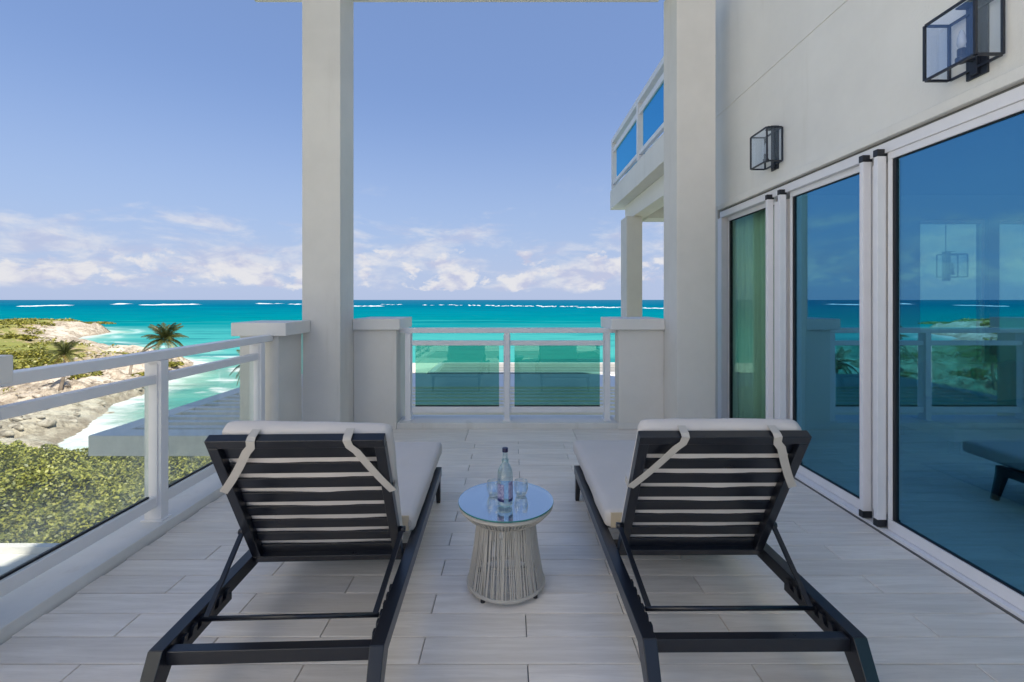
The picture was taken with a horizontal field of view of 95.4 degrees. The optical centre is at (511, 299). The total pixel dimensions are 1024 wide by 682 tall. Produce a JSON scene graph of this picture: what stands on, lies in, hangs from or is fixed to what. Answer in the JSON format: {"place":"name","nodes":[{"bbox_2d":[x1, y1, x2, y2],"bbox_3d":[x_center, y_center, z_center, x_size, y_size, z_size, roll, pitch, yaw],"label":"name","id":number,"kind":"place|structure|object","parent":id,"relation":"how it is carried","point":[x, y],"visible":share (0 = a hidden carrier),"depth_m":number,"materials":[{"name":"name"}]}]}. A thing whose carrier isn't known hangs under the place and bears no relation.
{"place":"outdoors","nodes":[
{"label":"outdoors","id":0,"kind":"place"},
{"bbox_2d":[0,320,193,450],"bbox_3d":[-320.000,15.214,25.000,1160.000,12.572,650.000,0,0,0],"label":"coastal ground","id":1,"kind":"structure","parent":0,"point":[32,433],"depth_m":70.83,"materials":[{"name":"beige sand"}]},
{"bbox_2d":[0,334,42,340],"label":"coastal bush","id":2,"kind":"object","parent":1,"relation":"on","point":[24,337],"visible":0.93,"depth_m":130.78,"materials":[{"name":"green plant"}]},
{"bbox_2d":[0,348,52,357],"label":"coastal bush","id":3,"kind":"object","parent":1,"relation":"on","point":[33,352],"visible":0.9,"depth_m":90.76,"materials":[{"name":"green plant"}]},
{"bbox_2d":[13,363,42,369],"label":"coastal bush","id":4,"kind":"object","parent":1,"relation":"on","point":[18,366],"visible":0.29,"depth_m":77.68,"materials":[{"name":"green plant"}]},
{"bbox_2d":[0,543,59,574],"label":"white roof","id":5,"kind":"structure","parent":1,"relation":"on","point":[13,555],"depth_m":10.72,"materials":[{"name":"white"}]},
{"bbox_2d":[0,318,68,321],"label":"coastal bush","id":6,"kind":"object","parent":1,"relation":"on","point":[22,320],"visible":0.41,"depth_m":214.17,"materials":[{"name":"green plant"}]},
{"bbox_2d":[13,355,62,364],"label":"coastal bush","id":7,"kind":"object","parent":1,"relation":"on","point":[37,360],"visible":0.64,"depth_m":84.87,"materials":[{"name":"green plant"}]},
{"bbox_2d":[44,340,85,390],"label":"palm tree","id":8,"kind":"object","parent":1,"relation":"on","point":[66,351],"visible":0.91,"depth_m":68.31,"materials":[{"name":"green plant"}]},
{"bbox_2d":[0,318,138,393],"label":"headland scrub","id":9,"kind":"object","parent":1,"relation":"on","point":[20,323],"visible":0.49,"depth_m":146.32,"materials":[{"name":"green plant"}]},
{"bbox_2d":[68,371,103,379],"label":"coastal bush","id":10,"kind":"object","parent":1,"relation":"on","point":[89,374],"visible":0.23,"depth_m":78.72,"materials":[{"name":"green plant"}]},
{"bbox_2d":[0,349,190,436],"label":"boulders","id":11,"kind":"object","parent":1,"relation":"on","point":[18,426],"visible":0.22,"depth_m":59.49,"materials":[{"name":"beige stone"}]},
{"bbox_2d":[79,321,116,323],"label":"coastal bush","id":12,"kind":"object","parent":1,"relation":"on","point":[104,322],"visible":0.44,"depth_m":220.10,"materials":[{"name":"green plant"}]},
{"bbox_2d":[0,439,211,542],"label":"sea grape thicket","id":13,"kind":"object","parent":1,"relation":"on","point":[51,493],"visible":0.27,"depth_m":19.99,"materials":[{"name":"green plant"}]},
{"bbox_2d":[127,372,143,376],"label":"coastal bush","id":14,"kind":"object","parent":1,"relation":"on","point":[140,373],"visible":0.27,"depth_m":85.37,"materials":[{"name":"green plant"}]},
{"bbox_2d":[129,322,188,374],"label":"palm tree","id":15,"kind":"object","parent":1,"relation":"on","point":[167,333],"visible":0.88,"depth_m":88.40,"materials":[{"name":"green plant"}]},
{"bbox_2d":[168,361,186,366],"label":"coastal bush","id":16,"kind":"object","parent":1,"relation":"on","point":[174,363],"visible":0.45,"depth_m":99.94,"materials":[{"name":"green plant"}]},
{"bbox_2d":[229,350,239,384],"bbox_3d":[-20.040,9.163,36.043,2.873,11.082,2.901,0,0,0],"label":"palm tree","id":17,"kind":"object","parent":1,"relation":"on","point":[237,367],"visible":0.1,"depth_m":35.29,"materials":[{"name":"green plant"}]},
{"bbox_2d":[88,374,614,455],"bbox_3d":[0.600,7.750,12.135,16.800,10.501,7.130,0,0,0],"label":"pergola","id":18,"kind":"object","parent":1,"relation":"on","point":[192,426],"visible":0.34,"depth_m":11.38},
{"bbox_2d":[413,363,437,373],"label":"sun deck","id":19,"kind":"structure","parent":1,"relation":"on","point":[422,368],"depth_m":17.33,"materials":[{"name":"stone"}]},
{"bbox_2d":[427,362,614,373],"bbox_3d":[3.050,8.500,17.250,11.900,12.000,2.700,0,0,0],"label":"pergola","id":20,"kind":"object","parent":1,"relation":"on","point":[519,368],"visible":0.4,"depth_m":17.76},
{"bbox_2d":[0,300,663,453],"bbox_3d":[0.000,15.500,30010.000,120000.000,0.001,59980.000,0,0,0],"label":"sea","id":21,"kind":"structure","parent":0,"point":[204,321],"depth_m":317.43,"materials":[{"name":"teal liquid"}]},
{"bbox_2d":[36,303,662,308],"bbox_3d":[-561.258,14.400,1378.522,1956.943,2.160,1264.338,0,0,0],"label":"reef surf","id":22,"kind":"structure","parent":21,"relation":"on","point":[298,304],"depth_m":1241.89,"materials":[{"name":"grey liquid"}]},
{"bbox_2d":[0,0,664,299],"label":"sky","id":23,"kind":"structure","parent":0,"point":[150,149],"materials":[{"name":"blue"}]},
{"bbox_2d":[0,429,1023,681],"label":"terrace floor","id":24,"kind":"structure","parent":0,"point":[910,615],"depth_m":2.28,"materials":[{"name":"grey tile"}]},
{"bbox_2d":[0,472,224,644],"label":"terrace kerb","id":25,"kind":"structure","parent":24,"relation":"on","point":[37,597],"depth_m":2.56,"materials":[{"name":"stone"}]},
{"bbox_2d":[0,355,12,384],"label":"parapet","id":26,"kind":"structure","parent":25,"relation":"on","point":[6,369],"depth_m":1.99,"materials":[{"name":"white paint"}]},
{"bbox_2d":[0,335,272,597],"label":"glass railing","id":27,"kind":"object","parent":25,"relation":"on","point":[152,504],"visible":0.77,"depth_m":3.02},
{"bbox_2d":[231,320,309,421],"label":"parapet","id":28,"kind":"structure","parent":24,"relation":"on","point":[283,375],"depth_m":4.48,"materials":[{"name":"white paint"}]},
{"bbox_2d":[140,420,441,681],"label":"sun lounger","id":29,"kind":"object","parent":24,"relation":"on","point":[305,491],"visible":1,"depth_m":2.00,"materials":[{"name":"grey metal"}]},
{"bbox_2d":[302,0,353,422],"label":"square column","id":30,"kind":"structure","parent":24,"relation":"on","point":[328,203],"depth_m":4.98,"materials":[{"name":"white paint"}]},
{"bbox_2d":[255,0,658,1],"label":"perimeter beam","id":31,"kind":"structure","parent":30,"relation":"on","point":[475,0],"depth_m":5.38,"materials":[{"name":"white paint"}]},
{"bbox_2d":[353,317,411,428],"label":"parapet","id":32,"kind":"structure","parent":24,"relation":"on","point":[376,370],"depth_m":5.40,"materials":[{"name":"white paint"}]},
{"bbox_2d":[400,333,404,418],"bbox_3d":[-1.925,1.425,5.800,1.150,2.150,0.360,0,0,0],"label":"parapet pier","id":33,"kind":"structure","parent":24,"relation":"on","point":[402,374],"depth_m":5.74,"materials":[{"name":"white paint"}]},
{"bbox_2d":[458,481,553,604],"bbox_3d":[-0.032,1.276,2.460,0.501,0.448,0.501,0,0,0],"label":"side table","id":34,"kind":"object","parent":24,"relation":"on","point":[489,517],"visible":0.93,"depth_m":2.33,"materials":[{"name":"beige wicker"}]},
{"bbox_2d":[487,479,500,496],"bbox_3d":[-0.098,1.011,2.500,0.076,0.078,0.076,0,0,0],"label":"tumbler","id":35,"kind":"object","parent":34,"relation":"on","point":[492,494],"visible":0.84,"depth_m":2.49,"materials":[{"name":"clear glass"}]},
{"bbox_2d":[497,447,512,507],"bbox_3d":[-0.035,0.902,2.378,0.079,0.294,0.078,0,0,0],"label":"water bottle","id":36,"kind":"object","parent":34,"relation":"on","point":[504,503],"visible":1,"depth_m":2.36,"materials":[{"name":"clear glass"}]},
{"bbox_2d":[514,478,527,496],"bbox_3d":[0.048,1.011,2.505,0.076,0.078,0.076,0,0,0],"label":"tumbler","id":37,"kind":"object","parent":34,"relation":"on","point":[520,494],"visible":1,"depth_m":2.49,"materials":[{"name":"clear glass"}]},
{"bbox_2d":[397,416,617,428],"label":"terrace kerb","id":38,"kind":"structure","parent":24,"relation":"on","point":[515,422],"depth_m":5.43,"materials":[{"name":"stone"}]},
{"bbox_2d":[399,328,615,420],"bbox_3d":[-0.052,0.884,5.575,2.585,1.099,0.140,0,0,0],"label":"glass railing","id":39,"kind":"object","parent":38,"relation":"on","point":[506,409],"visible":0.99,"depth_m":5.53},
{"bbox_2d":[601,317,664,428],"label":"parapet","id":40,"kind":"structure","parent":24,"relation":"on","point":[639,368],"depth_m":5.40,"materials":[{"name":"paint"}]},
{"bbox_2d":[664,0,715,418],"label":"square column","id":41,"kind":"structure","parent":24,"relation":"on","point":[690,207],"depth_m":4.98,"materials":[{"name":"white paint"}]},
{"bbox_2d":[573,418,878,681],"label":"sun lounger","id":42,"kind":"object","parent":24,"relation":"on","point":[689,486],"visible":1,"depth_m":2.06,"materials":[{"name":"black metal"}]},
{"bbox_2d":[716,65,1023,623],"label":"sliding door","id":43,"kind":"structure","parent":24,"relation":"on","point":[895,320],"depth_m":2.83,"materials":[{"name":"white metal"}]},
{"bbox_2d":[737,209,765,418],"bbox_3d":[2.602,0.270,4.746,0.116,2.400,1.193,0,0,0],"label":"curtain","id":44,"kind":"object","parent":43,"relation":"hanging from","point":[751,263],"visible":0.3,"depth_m":5.03,"materials":[{"name":"fabric"}]},
{"bbox_2d":[716,0,1023,206],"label":"house wall","id":45,"kind":"structure","parent":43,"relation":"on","point":[816,79],"depth_m":3.62,"materials":[{"name":"white paint"}]},
{"bbox_2d":[750,125,782,171],"bbox_3d":[2.338,-1.385,4.275,0.163,0.390,0.292,0,0,0],"label":"wall lantern","id":46,"kind":"object","parent":45,"relation":"attached to","point":[775,161],"depth_m":4.25,"materials":[{"name":"metal"}]},
{"bbox_2d":[922,0,1004,82],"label":"wall lantern","id":47,"kind":"object","parent":45,"relation":"attached to","point":[974,54],"depth_m":2.40,"materials":[{"name":"metal"}]},
{"bbox_2d":[610,56,663,316],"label":"balcony","id":48,"kind":"structure","parent":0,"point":[637,193],"depth_m":8.47,"materials":[{"name":"paint"}]}
]}

